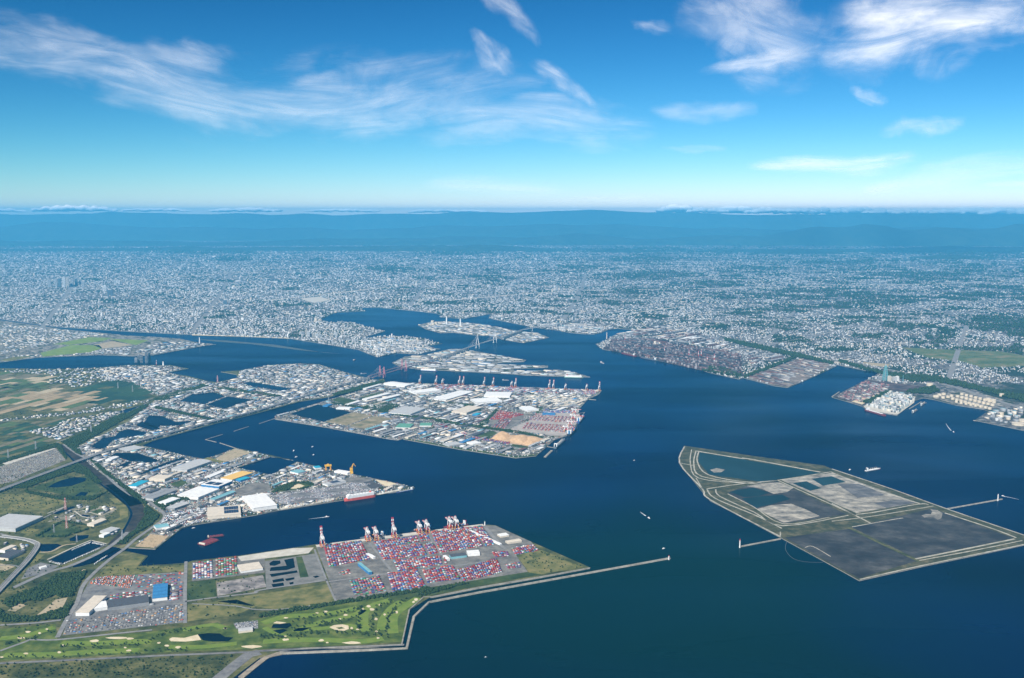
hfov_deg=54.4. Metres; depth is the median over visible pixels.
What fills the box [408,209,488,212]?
cloud
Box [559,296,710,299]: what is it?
road
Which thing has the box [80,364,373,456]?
timber district ground
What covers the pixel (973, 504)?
breakwater
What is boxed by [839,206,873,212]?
cloud
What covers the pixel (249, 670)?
beach
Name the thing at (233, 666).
levee
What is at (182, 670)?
shrubs
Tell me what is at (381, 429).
warehouse
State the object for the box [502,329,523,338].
expressway viaduct
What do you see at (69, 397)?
farm fields
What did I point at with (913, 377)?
woodland
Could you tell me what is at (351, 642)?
sand bunker
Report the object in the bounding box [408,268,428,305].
road
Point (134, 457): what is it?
basin
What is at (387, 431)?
warehouse
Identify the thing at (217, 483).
warehouse
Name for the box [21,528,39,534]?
plot
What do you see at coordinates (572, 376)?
car carrier
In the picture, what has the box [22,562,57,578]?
plot
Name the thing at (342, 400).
meadow
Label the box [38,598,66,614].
bare field
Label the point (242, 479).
warehouse
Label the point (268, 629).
fairway
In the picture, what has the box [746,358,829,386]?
steel yard
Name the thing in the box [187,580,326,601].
road
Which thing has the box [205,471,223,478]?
warehouse
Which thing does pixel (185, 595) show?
road
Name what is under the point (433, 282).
road
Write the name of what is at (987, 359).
meadow
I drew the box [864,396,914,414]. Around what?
refinery ground
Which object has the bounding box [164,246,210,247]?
hill
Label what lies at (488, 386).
quay edge
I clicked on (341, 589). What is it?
terminal apron
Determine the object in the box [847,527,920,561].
dyke
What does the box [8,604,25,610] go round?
bare field
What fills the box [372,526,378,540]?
quay crane
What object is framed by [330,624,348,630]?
sand bunker
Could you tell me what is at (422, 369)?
car carrier
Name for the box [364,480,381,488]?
pier yard
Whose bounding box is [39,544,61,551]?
pond
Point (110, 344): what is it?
bare field
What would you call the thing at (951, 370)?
road
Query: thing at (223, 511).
warehouse
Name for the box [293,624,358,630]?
fairway
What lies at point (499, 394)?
warehouse
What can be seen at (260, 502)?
warehouse
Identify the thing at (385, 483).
bare plot
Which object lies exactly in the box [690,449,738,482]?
dyke road
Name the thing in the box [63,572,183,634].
logistics yard
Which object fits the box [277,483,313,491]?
park
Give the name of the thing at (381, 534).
container ship
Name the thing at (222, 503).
warehouse
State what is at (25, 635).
fairway
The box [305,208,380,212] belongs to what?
cloud
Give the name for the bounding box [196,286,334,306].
road
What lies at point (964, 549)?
dyke road
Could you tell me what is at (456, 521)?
quay crane
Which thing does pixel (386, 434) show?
warehouse
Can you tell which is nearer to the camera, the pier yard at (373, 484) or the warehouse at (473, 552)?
the warehouse at (473, 552)
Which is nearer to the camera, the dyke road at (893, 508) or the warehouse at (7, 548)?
the warehouse at (7, 548)
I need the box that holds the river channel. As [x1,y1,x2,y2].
[65,452,132,532]
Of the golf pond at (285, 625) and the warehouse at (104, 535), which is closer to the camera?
the golf pond at (285, 625)
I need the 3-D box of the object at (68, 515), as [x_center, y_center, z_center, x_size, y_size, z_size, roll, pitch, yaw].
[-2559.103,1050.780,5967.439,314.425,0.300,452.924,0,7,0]
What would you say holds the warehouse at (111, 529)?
on the bank land at (94, 533)
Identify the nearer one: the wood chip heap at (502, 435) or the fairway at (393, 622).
the fairway at (393, 622)
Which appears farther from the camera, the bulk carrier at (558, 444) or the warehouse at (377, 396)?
the warehouse at (377, 396)
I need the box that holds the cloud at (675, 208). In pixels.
[656,204,697,212]
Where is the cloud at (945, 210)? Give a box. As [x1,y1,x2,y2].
[928,208,964,213]
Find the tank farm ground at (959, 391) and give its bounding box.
[933,388,1014,408]
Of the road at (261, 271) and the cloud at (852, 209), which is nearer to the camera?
the road at (261, 271)
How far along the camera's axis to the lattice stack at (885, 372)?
10678.53 m
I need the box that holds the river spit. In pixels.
[0,320,215,362]
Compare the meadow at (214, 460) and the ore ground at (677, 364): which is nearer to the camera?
the meadow at (214, 460)
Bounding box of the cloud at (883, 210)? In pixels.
[861,207,898,213]
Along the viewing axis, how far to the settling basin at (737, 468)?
7007.04 m
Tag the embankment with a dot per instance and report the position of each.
(21, 458)
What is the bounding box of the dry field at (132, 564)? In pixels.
[100,557,183,575]
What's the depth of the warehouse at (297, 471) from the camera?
6903.02 m
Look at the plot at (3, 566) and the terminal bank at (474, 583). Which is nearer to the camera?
the terminal bank at (474, 583)
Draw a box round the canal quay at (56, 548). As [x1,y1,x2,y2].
[39,543,75,552]
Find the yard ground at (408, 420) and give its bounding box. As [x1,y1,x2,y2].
[371,419,438,438]
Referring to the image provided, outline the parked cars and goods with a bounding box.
[0,337,913,633]
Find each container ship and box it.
[360,531,385,538]
[410,525,432,532]
[444,520,467,527]
[567,426,576,435]
[576,415,584,423]
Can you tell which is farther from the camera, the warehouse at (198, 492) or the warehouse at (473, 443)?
the warehouse at (473, 443)
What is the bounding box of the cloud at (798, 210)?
[773,208,817,213]
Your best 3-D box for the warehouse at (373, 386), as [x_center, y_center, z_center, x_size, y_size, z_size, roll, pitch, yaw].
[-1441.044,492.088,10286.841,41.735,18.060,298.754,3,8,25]
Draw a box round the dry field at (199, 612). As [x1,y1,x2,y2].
[188,600,255,620]
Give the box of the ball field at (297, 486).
[291,484,303,488]
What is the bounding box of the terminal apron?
[316,524,532,599]
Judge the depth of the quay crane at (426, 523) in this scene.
5619.70 m
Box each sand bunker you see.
[107,637,126,638]
[169,635,200,641]
[242,645,261,647]
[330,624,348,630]
[343,641,359,643]
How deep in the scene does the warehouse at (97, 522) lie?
5769.48 m
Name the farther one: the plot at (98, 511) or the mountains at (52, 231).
the mountains at (52, 231)
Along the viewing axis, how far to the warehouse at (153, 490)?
6451.79 m
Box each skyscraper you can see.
[62,277,65,286]
[107,289,112,295]
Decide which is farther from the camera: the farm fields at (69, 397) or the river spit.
the river spit
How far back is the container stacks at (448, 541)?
5182.42 m
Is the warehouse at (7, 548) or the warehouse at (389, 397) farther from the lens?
the warehouse at (389, 397)
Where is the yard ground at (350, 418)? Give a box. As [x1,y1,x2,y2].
[325,412,371,425]
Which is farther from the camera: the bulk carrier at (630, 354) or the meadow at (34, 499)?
the bulk carrier at (630, 354)
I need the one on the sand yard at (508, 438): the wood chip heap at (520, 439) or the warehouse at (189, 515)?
the wood chip heap at (520, 439)
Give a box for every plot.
[0,503,50,513]
[0,563,14,570]
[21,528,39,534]
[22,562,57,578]
[28,552,46,563]
[81,506,98,511]
[92,509,104,513]
[216,449,251,461]
[217,575,265,595]
[265,554,324,587]
[296,556,308,577]
[300,297,329,302]
[376,480,396,485]
[863,362,889,366]
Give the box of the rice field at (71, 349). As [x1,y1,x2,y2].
[40,345,101,356]
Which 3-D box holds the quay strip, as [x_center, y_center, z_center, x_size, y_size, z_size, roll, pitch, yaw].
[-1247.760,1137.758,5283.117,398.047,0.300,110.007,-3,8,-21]
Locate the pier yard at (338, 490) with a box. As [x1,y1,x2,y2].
[272,480,381,503]
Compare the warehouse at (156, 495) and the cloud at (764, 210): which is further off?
the cloud at (764, 210)
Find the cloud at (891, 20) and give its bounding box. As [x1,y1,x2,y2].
[860,8,993,57]
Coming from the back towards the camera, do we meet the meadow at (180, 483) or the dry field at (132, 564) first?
the meadow at (180, 483)
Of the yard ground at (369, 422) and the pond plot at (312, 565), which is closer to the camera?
the pond plot at (312, 565)
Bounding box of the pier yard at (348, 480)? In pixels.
[346,477,372,482]
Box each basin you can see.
[92,429,145,448]
[112,453,158,462]
[116,462,131,466]
[121,404,145,412]
[136,421,159,429]
[142,457,184,473]
[144,415,190,427]
[180,392,224,403]
[208,397,251,408]
[244,382,291,390]
[291,404,350,421]
[698,453,818,480]
[728,481,844,522]
[731,488,768,496]
[742,495,789,507]
[782,473,914,512]
[785,529,914,577]
[793,481,819,490]
[813,476,844,485]
[852,508,1011,557]
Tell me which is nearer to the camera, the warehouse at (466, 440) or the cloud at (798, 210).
the warehouse at (466, 440)
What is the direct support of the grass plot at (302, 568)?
on the pond plot at (312, 565)
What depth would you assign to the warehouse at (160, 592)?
4696.39 m
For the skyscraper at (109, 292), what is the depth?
21536.85 m
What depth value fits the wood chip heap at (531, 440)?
7861.57 m
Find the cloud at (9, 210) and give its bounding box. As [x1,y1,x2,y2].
[0,208,26,211]
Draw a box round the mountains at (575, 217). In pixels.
[0,210,1023,229]
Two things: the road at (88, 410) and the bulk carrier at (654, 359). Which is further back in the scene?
the bulk carrier at (654, 359)
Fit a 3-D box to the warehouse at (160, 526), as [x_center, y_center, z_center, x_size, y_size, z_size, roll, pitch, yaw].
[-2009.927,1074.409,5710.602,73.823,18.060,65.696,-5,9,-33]
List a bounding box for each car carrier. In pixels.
[344,491,374,501]
[421,368,436,371]
[564,375,582,377]
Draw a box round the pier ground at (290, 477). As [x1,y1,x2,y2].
[85,446,413,547]
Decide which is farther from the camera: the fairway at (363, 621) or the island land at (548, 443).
the island land at (548, 443)
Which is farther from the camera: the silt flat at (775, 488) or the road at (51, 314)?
the road at (51, 314)
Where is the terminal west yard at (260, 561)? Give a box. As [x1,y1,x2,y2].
[192,557,264,580]
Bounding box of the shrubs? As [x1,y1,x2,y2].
[0,328,598,676]
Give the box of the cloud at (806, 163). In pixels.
[778,162,822,166]
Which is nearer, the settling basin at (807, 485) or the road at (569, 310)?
the settling basin at (807, 485)
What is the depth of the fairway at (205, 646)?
4150.08 m
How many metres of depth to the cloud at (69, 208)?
92201.58 m
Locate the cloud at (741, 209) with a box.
[717,205,755,213]
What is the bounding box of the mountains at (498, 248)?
[0,245,1023,252]
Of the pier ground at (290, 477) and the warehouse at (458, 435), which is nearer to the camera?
the pier ground at (290, 477)
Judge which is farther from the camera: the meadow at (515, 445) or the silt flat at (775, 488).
the meadow at (515, 445)
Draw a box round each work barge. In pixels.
[198,538,218,545]
[207,534,223,537]
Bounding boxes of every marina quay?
[47,540,106,559]
[48,545,105,564]
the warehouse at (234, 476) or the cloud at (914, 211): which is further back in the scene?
the cloud at (914, 211)
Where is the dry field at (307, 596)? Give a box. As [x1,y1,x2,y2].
[216,584,333,609]
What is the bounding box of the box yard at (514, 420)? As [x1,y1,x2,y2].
[489,410,524,428]
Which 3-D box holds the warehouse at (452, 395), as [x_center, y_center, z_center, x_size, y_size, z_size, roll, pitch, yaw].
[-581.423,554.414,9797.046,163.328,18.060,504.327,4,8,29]
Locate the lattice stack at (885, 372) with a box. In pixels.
[882,364,887,380]
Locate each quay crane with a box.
[320,526,324,546]
[363,526,370,541]
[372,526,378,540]
[391,517,396,537]
[415,520,421,534]
[422,519,429,532]
[445,516,452,529]
[451,515,458,528]
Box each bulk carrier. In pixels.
[553,438,564,448]
[621,352,636,356]
[641,356,657,360]
[865,407,885,415]
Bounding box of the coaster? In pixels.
[396,487,413,492]
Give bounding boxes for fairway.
[0,626,55,639]
[3,648,139,657]
[58,639,153,645]
[168,642,236,648]
[182,623,226,630]
[260,606,357,623]
[262,627,288,637]
[263,636,383,643]
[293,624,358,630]
[294,609,360,632]
[357,598,393,631]
[377,600,403,629]
[387,597,420,633]
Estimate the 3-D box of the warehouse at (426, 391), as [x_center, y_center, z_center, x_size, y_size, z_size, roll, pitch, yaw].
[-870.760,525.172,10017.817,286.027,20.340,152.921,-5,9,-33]
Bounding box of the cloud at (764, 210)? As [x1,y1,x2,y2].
[744,207,782,213]
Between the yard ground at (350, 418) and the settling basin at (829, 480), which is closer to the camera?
the settling basin at (829, 480)
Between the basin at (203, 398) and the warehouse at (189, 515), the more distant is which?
the basin at (203, 398)
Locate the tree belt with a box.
[0,380,543,621]
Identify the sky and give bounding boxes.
[0,0,1023,214]
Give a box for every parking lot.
[0,449,66,483]
[233,620,257,628]
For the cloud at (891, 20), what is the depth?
37597.51 m
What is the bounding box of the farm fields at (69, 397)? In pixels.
[0,388,108,413]
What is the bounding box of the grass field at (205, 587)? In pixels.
[187,579,215,599]
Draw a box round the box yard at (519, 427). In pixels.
[511,410,578,435]
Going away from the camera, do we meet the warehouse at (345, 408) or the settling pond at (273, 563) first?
the settling pond at (273, 563)
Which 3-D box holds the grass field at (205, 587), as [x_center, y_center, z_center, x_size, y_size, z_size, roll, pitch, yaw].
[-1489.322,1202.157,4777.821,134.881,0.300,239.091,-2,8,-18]
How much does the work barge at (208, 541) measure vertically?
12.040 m
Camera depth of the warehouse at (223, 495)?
6307.76 m
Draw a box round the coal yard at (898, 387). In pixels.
[833,380,923,404]
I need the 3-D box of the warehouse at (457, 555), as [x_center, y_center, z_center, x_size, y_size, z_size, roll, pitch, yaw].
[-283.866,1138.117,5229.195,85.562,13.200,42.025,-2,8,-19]
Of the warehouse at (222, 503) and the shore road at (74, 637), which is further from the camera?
the warehouse at (222, 503)
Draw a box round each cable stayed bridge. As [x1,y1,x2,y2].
[369,359,412,376]
[372,361,416,377]
[469,331,502,346]
[524,322,555,330]
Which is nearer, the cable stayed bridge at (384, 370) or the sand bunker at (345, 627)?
the sand bunker at (345, 627)
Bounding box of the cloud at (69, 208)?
[31,205,117,211]
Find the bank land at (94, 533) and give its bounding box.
[0,363,589,677]
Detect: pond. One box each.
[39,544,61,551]
[48,477,85,487]
[50,541,102,563]
[53,506,74,513]
[70,535,88,540]
[75,492,87,495]
[198,633,232,641]
[269,561,280,565]
[270,558,294,570]
[270,570,297,576]
[272,578,283,582]
[272,583,283,586]
[272,623,291,627]
[273,629,286,633]
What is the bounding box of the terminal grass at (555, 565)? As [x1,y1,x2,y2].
[516,550,582,573]
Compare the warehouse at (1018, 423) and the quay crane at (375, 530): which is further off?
the warehouse at (1018, 423)
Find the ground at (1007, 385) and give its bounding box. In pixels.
[0,241,1023,430]
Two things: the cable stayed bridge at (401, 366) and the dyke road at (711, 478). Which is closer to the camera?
the dyke road at (711, 478)
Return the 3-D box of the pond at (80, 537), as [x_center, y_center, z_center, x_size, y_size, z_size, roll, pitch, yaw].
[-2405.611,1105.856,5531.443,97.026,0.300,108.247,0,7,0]
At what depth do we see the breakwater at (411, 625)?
4650.82 m
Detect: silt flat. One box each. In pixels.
[711,468,724,471]
[749,482,792,493]
[758,504,818,522]
[838,484,883,497]
[875,500,913,507]
[921,509,941,518]
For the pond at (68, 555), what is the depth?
5296.72 m
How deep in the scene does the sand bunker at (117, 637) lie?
4236.98 m
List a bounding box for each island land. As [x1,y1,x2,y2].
[275,383,600,457]
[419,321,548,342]
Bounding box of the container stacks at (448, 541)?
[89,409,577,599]
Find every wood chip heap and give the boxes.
[492,431,509,439]
[510,435,527,443]
[523,436,540,444]
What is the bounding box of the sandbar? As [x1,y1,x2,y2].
[198,339,338,353]
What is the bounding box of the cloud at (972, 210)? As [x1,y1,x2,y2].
[955,206,985,213]
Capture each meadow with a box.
[0,493,66,510]
[31,476,102,495]
[37,522,78,537]
[170,480,190,486]
[204,457,223,462]
[332,397,356,403]
[360,392,380,397]
[478,431,496,437]
[511,444,527,447]
[902,347,1023,367]
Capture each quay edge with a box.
[280,498,333,509]
[316,524,483,546]
[384,382,601,390]
[404,438,536,457]
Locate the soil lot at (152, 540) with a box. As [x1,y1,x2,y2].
[135,534,167,547]
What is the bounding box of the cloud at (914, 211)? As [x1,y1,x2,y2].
[892,208,935,213]
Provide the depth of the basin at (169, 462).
7144.76 m
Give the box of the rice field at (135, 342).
[112,339,147,344]
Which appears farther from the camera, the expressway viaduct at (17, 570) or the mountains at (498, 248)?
the mountains at (498, 248)
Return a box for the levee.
[213,650,261,677]
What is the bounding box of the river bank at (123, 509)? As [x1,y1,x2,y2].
[103,498,127,525]
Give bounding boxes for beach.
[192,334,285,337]
[238,652,281,677]
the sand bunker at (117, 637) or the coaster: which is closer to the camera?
the sand bunker at (117, 637)
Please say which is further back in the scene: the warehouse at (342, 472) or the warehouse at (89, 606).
the warehouse at (342, 472)
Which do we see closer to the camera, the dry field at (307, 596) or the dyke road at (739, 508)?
the dry field at (307, 596)
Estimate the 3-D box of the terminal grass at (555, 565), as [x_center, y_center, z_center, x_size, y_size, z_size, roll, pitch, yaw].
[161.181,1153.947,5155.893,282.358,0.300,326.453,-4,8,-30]
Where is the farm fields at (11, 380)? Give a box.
[0,371,56,387]
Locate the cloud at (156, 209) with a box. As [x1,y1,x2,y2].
[121,208,192,211]
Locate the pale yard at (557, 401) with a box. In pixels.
[516,394,588,405]
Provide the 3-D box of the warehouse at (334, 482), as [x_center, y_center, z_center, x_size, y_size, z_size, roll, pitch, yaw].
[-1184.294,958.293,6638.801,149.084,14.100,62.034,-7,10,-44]
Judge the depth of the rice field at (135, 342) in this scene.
13947.96 m
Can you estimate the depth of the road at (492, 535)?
5556.25 m
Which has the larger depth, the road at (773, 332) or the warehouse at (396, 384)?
the road at (773, 332)
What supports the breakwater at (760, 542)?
in the sea
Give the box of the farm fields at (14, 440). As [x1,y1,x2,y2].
[0,418,66,459]
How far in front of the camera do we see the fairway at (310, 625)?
4414.41 m
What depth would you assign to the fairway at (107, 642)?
4188.67 m
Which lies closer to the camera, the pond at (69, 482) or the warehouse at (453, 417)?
the pond at (69, 482)
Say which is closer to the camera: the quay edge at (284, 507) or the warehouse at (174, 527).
the warehouse at (174, 527)
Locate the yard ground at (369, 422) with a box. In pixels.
[349,416,392,428]
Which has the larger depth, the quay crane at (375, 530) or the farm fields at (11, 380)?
the farm fields at (11, 380)
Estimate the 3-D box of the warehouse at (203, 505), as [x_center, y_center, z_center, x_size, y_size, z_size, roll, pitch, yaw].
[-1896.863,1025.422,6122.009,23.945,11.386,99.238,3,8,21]
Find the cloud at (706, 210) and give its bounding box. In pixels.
[686,207,729,212]
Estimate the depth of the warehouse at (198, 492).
6364.46 m
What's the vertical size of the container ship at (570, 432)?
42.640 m
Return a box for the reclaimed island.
[680,446,1023,580]
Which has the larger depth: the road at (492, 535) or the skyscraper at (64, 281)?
the skyscraper at (64, 281)
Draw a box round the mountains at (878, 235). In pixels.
[0,224,1023,245]
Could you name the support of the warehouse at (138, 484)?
on the pier ground at (290, 477)
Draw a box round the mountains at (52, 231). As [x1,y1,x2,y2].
[0,222,990,240]
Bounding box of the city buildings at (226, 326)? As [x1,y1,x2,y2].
[0,245,1023,383]
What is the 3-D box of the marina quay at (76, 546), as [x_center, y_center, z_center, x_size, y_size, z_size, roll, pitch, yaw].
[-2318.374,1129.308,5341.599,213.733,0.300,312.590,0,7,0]
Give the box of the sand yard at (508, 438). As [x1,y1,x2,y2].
[491,435,541,445]
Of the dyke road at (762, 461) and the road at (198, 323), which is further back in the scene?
the road at (198, 323)
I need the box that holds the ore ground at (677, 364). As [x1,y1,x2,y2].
[603,340,741,376]
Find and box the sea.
[0,308,1023,677]
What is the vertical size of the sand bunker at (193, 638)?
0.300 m
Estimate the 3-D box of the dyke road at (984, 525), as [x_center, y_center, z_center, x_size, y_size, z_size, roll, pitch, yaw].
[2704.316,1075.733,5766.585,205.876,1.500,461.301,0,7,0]
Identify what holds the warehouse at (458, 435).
on the island land at (548, 443)
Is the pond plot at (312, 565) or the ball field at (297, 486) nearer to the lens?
the pond plot at (312, 565)
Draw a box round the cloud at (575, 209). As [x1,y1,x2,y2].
[556,209,613,210]
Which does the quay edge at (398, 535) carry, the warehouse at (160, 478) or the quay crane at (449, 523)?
the quay crane at (449, 523)
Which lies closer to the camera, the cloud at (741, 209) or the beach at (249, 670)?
the beach at (249, 670)
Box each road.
[0,619,60,625]
[0,629,151,650]
[0,644,403,663]
[1,383,201,421]
[2,300,332,331]
[13,532,128,587]
[38,268,80,330]
[55,444,165,637]
[134,265,441,280]
[166,490,255,513]
[176,459,252,490]
[183,561,187,622]
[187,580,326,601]
[190,268,232,331]
[192,595,369,609]
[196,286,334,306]
[273,265,638,299]
[313,549,336,600]
[320,403,543,438]
[329,561,484,581]
[368,543,393,571]
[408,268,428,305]
[428,534,442,554]
[454,281,1016,299]
[484,526,506,548]
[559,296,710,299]
[561,275,586,319]
[628,306,684,313]
[668,297,1018,329]
[679,446,780,536]
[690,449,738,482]
[693,451,760,483]
[696,451,828,481]
[699,451,818,471]
[706,480,773,488]
[706,489,780,527]
[715,489,848,525]
[720,307,1018,354]
[728,494,829,523]
[758,294,807,343]
[778,480,852,513]
[831,472,919,503]
[831,503,870,522]
[833,469,1023,534]
[835,506,931,520]
[852,518,900,526]
[856,503,928,514]
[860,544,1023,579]
[863,365,1023,408]
[915,538,1014,558]
[920,540,1022,560]
[946,307,973,379]
[946,513,1016,537]
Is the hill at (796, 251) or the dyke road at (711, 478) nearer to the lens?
the dyke road at (711, 478)
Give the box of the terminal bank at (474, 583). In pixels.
[384,572,540,600]
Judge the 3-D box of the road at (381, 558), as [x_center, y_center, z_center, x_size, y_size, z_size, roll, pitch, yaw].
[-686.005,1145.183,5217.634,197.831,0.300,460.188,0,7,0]
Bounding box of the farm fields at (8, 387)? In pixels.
[0,382,66,392]
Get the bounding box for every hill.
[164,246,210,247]
[589,249,663,251]
[749,249,849,253]
[908,255,1006,258]
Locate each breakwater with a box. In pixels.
[280,557,670,654]
[300,567,589,649]
[740,538,780,546]
[947,499,1002,508]
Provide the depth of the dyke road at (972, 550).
5325.67 m
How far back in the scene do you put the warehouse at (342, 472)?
6903.02 m
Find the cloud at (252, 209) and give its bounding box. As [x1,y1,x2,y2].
[208,207,282,212]
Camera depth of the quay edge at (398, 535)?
5575.30 m
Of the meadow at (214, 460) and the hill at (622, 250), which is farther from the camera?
the hill at (622, 250)
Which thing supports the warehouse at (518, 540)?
on the terminal apron
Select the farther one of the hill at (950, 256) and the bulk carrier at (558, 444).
the hill at (950, 256)
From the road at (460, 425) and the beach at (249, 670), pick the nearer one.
the beach at (249, 670)
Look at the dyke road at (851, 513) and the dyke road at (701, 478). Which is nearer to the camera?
the dyke road at (851, 513)
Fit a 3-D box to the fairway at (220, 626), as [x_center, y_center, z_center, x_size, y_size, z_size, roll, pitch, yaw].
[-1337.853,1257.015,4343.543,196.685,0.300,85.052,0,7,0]
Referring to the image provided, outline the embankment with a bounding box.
[3,448,54,464]
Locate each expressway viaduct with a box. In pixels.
[0,377,370,490]
[0,535,39,591]
[413,347,469,365]
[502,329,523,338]
[556,314,623,325]
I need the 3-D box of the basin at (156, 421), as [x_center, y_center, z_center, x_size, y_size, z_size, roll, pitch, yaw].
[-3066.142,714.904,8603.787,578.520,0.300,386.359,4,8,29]
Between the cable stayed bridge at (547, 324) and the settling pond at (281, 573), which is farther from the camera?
the cable stayed bridge at (547, 324)
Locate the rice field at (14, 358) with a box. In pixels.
[3,356,29,360]
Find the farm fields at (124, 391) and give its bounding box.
[72,379,158,403]
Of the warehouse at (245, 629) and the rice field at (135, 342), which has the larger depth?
the rice field at (135, 342)
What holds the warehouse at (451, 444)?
on the quay edge at (473, 449)
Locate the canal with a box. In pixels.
[73,547,119,566]
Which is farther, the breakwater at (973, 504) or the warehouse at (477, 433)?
the warehouse at (477, 433)
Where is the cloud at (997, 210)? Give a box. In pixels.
[977,206,1023,214]
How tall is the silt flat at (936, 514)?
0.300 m
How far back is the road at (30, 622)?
4380.74 m
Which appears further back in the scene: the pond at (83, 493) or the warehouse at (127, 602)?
the pond at (83, 493)
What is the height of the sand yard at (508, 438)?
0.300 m
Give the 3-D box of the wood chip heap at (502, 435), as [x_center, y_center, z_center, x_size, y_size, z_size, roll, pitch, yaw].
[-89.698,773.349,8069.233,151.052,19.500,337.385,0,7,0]
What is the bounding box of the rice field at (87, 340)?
[57,337,109,344]
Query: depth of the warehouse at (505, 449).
7559.20 m
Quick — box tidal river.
[62,445,144,544]
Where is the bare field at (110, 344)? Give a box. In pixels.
[94,341,129,348]
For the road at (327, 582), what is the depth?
4959.66 m
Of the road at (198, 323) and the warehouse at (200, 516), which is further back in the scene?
the road at (198, 323)
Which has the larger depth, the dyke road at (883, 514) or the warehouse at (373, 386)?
the warehouse at (373, 386)
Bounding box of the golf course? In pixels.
[0,597,420,660]
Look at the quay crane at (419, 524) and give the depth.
5599.85 m
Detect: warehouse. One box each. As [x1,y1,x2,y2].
[0,514,42,531]
[0,545,16,552]
[0,549,24,560]
[75,595,106,615]
[87,518,106,526]
[94,601,107,611]
[99,532,110,537]
[100,527,119,532]
[105,456,118,460]
[108,594,148,610]
[117,445,143,451]
[128,480,148,487]
[137,484,151,489]
[141,488,176,500]
[145,488,160,493]
[149,474,172,481]
[152,583,167,601]
[154,523,168,529]
[158,497,179,504]
[159,464,171,468]
[166,524,182,531]
[167,502,189,510]
[171,459,211,471]
[175,518,188,523]
[177,486,218,499]
[180,513,194,518]
[193,514,206,519]
[197,503,209,508]
[201,479,231,488]
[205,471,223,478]
[207,505,240,518]
[209,491,235,501]
[216,500,229,506]
[221,471,252,481]
[236,476,249,481]
[237,562,262,572]
[238,626,252,632]
[242,493,276,511]
[290,469,305,474]
[313,478,324,483]
[322,479,345,486]
[334,469,349,474]
[336,407,351,409]
[345,400,361,404]
[358,562,371,574]
[360,429,373,433]
[362,392,390,400]
[363,384,381,389]
[366,553,375,558]
[372,428,386,432]
[377,394,400,400]
[379,431,394,436]
[380,429,394,433]
[383,381,413,386]
[389,406,425,414]
[390,431,404,435]
[392,433,404,437]
[395,423,413,428]
[405,434,417,438]
[410,388,440,394]
[419,423,431,426]
[432,390,472,400]
[440,437,455,442]
[442,441,461,446]
[446,415,459,419]
[449,552,466,558]
[452,405,482,414]
[452,433,463,437]
[458,423,472,428]
[459,438,475,443]
[463,445,473,448]
[466,550,479,555]
[467,441,481,444]
[468,529,501,544]
[469,431,484,436]
[470,397,501,403]
[484,392,511,397]
[497,533,508,537]
[498,446,512,452]
[505,538,521,543]
[519,406,538,411]
[769,358,784,361]
[1011,422,1023,425]
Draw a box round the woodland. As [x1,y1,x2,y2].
[1,244,1023,402]
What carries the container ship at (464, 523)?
on the sea
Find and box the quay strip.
[238,548,312,560]
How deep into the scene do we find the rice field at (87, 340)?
14056.74 m
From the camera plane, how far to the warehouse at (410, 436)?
8009.51 m
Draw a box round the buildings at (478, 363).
[0,321,1023,604]
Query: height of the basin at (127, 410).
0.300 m
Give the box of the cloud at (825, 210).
[804,206,848,213]
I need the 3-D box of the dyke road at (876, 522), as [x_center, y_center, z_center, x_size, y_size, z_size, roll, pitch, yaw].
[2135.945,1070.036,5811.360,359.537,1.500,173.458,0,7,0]
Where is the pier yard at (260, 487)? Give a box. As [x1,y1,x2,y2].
[234,483,270,495]
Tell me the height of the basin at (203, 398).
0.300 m
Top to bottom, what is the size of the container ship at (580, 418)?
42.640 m
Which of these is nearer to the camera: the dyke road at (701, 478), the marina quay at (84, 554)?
the marina quay at (84, 554)
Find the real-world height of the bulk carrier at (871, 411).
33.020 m

